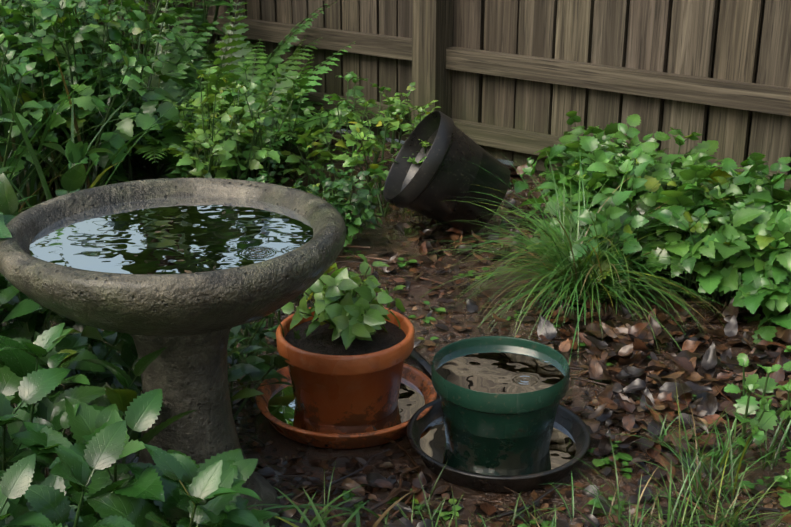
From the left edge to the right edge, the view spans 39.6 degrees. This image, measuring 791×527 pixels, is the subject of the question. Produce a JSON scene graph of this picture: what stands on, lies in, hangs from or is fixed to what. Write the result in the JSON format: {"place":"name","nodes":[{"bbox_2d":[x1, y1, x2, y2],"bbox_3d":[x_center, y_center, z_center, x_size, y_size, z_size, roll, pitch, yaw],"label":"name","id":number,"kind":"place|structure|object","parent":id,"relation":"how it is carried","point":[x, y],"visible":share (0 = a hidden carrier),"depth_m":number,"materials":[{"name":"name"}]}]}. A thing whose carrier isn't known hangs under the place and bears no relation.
{"place":"outdoors","nodes":[
{"label":"outdoors","id":0,"kind":"place"},
{"bbox_2d":[268,378,424,433],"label":"water","id":1,"kind":"structure","parent":0,"point":[282,405],"depth_m":2.01,"materials":[{"name":"clear liquid"}]},
{"bbox_2d":[2,73,790,526],"bbox_3d":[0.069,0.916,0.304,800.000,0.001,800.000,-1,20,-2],"label":"ground","id":2,"kind":"structure","parent":0,"point":[282,445],"depth_m":2.30,"materials":[{"name":"soil"}]},
{"bbox_2d":[0,0,233,210],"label":"dark shrubs","id":3,"kind":"object","parent":2,"relation":"on","point":[35,69],"visible":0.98,"depth_m":3.17,"materials":[{"name":"green plant"}]},
{"bbox_2d":[0,117,307,526],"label":"leafy plants","id":4,"kind":"object","parent":2,"relation":"on","point":[103,408],"visible":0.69,"depth_m":1.32,"materials":[{"name":"green plant"}]},
{"bbox_2d":[28,0,376,184],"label":"ferns","id":5,"kind":"object","parent":2,"relation":"on","point":[179,51],"visible":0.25,"depth_m":3.81,"materials":[{"name":"green plant"}]},
{"bbox_2d":[129,328,279,526],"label":"pedestal","id":6,"kind":"object","parent":2,"relation":"on","point":[187,373],"visible":0.52,"depth_m":1.59,"materials":[{"name":"grey stone"}]},
{"bbox_2d":[0,178,346,336],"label":"basin","id":7,"kind":"object","parent":6,"relation":"on","point":[182,304],"visible":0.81,"depth_m":1.40,"materials":[{"name":"grey stone"}]},
{"bbox_2d":[30,196,312,273],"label":"water","id":8,"kind":"structure","parent":7,"relation":"on","point":[204,233],"depth_m":1.56,"materials":[{"name":"clear liquid"}]},
{"bbox_2d":[134,211,297,272],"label":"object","id":9,"kind":"object","parent":8,"relation":"on","point":[187,271],"visible":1,"depth_m":1.50,"materials":[{"name":"green plant"}]},
{"bbox_2d":[150,62,439,252],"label":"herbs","id":10,"kind":"object","parent":2,"relation":"on","point":[222,143],"visible":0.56,"depth_m":3.21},
{"bbox_2d":[256,363,436,448],"bbox_3d":[-0.091,0.258,2.048,0.336,0.041,0.336,-1,20,-2],"label":"terracotta saucer","id":11,"kind":"object","parent":2,"relation":"on","point":[421,381],"visible":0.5,"depth_m":1.93,"materials":[{"name":"ceramic"}]},
{"bbox_2d":[276,307,414,425],"bbox_3d":[-0.091,0.193,2.025,0.252,0.162,0.252,-1,20,-2],"label":"terracotta pot","id":12,"kind":"object","parent":11,"relation":"on","point":[347,390],"visible":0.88,"depth_m":1.94,"materials":[{"name":"orange ceramic"}]},
{"bbox_2d":[285,319,405,355],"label":"potting soil","id":13,"kind":"structure","parent":12,"relation":"on","point":[318,339],"depth_m":1.98,"materials":[{"name":"black soil"}]},
{"bbox_2d":[281,254,404,348],"bbox_3d":[-0.098,0.055,1.984,0.233,0.165,0.250,-1,20,-2],"label":"potted plant","id":14,"kind":"object","parent":13,"relation":"on","point":[345,310],"visible":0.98,"depth_m":1.93,"materials":[{"name":"green plant"}]},
{"bbox_2d":[0,0,790,174],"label":"fence rail","id":15,"kind":"object","parent":2,"relation":"on","point":[748,41],"visible":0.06,"depth_m":3.46,"materials":[{"name":"brown wood"}]},
{"bbox_2d":[7,1,790,200],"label":"fence rails","id":16,"kind":"object","parent":15,"relation":"attached to","point":[771,99],"visible":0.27,"depth_m":3.54,"materials":[{"name":"brown wood"}]},
{"bbox_2d":[0,35,790,526],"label":"grasses","id":17,"kind":"object","parent":2,"relation":"on","point":[568,277],"visible":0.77,"depth_m":2.46,"materials":[{"name":"green plant"}]},
{"bbox_2d":[409,349,431,380],"bbox_3d":[0.034,0.191,2.221,0.031,0.047,0.261,-9,22,-23],"label":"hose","id":18,"kind":"object","parent":2,"relation":"on","point":[419,360],"visible":0.35,"depth_m":2.16,"materials":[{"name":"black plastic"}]},
{"bbox_2d":[383,111,509,234],"bbox_3d":[0.149,-0.232,2.999,0.255,0.282,0.282,30,16,-17],"label":"black nursery pot","id":19,"kind":"object","parent":2,"relation":"on","point":[438,177],"visible":0.98,"depth_m":2.92,"materials":[{"name":"plastic"}]},
{"bbox_2d":[407,398,590,491],"bbox_3d":[0.177,0.308,1.907,0.316,0.043,0.316,-1,20,-2],"label":"plant pot saucer","id":20,"kind":"object","parent":2,"relation":"on","point":[572,423],"visible":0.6,"depth_m":1.81,"materials":[{"name":"plastic"}]},
{"bbox_2d":[431,336,569,468],"bbox_3d":[0.177,0.245,1.883,0.234,0.162,0.234,-1,20,-2],"label":"green pot","id":21,"kind":"object","parent":20,"relation":"in","point":[496,431],"visible":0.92,"depth_m":1.81,"materials":[{"name":"plastic"}]},
{"bbox_2d":[435,345,565,393],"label":"water","id":22,"kind":"structure","parent":21,"relation":"on","point":[500,369],"depth_m":1.87,"materials":[{"name":"clear liquid"}]},
{"bbox_2d":[227,175,790,526],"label":"mulch chips","id":23,"kind":"object","parent":2,"relation":"on","point":[342,464],"visible":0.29,"depth_m":1.86,"materials":[{"name":"brown plant"}]},
{"bbox_2d":[238,192,779,526],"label":"twigs","id":24,"kind":"object","parent":2,"relation":"on","point":[388,498],"visible":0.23,"depth_m":1.82,"materials":[{"name":"brown wood"}]},
{"bbox_2d":[248,162,790,526],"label":"leaf litter","id":25,"kind":"object","parent":2,"relation":"on","point":[638,336],"visible":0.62,"depth_m":2.18,"materials":[{"name":"brown plant"}]},
{"bbox_2d":[273,208,790,526],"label":"weeds","id":26,"kind":"object","parent":2,"relation":"on","point":[602,461],"visible":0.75,"depth_m":1.86,"materials":[{"name":"green plant"}]},
{"bbox_2d":[508,111,790,506],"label":"shrubs","id":27,"kind":"object","parent":2,"relation":"on","point":[733,225],"visible":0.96,"depth_m":2.53,"materials":[{"name":"green plant"}]},
{"bbox_2d":[420,416,575,475],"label":"water","id":28,"kind":"structure","parent":0,"point":[433,445],"depth_m":1.87,"materials":[{"name":"clear liquid"}]}
]}

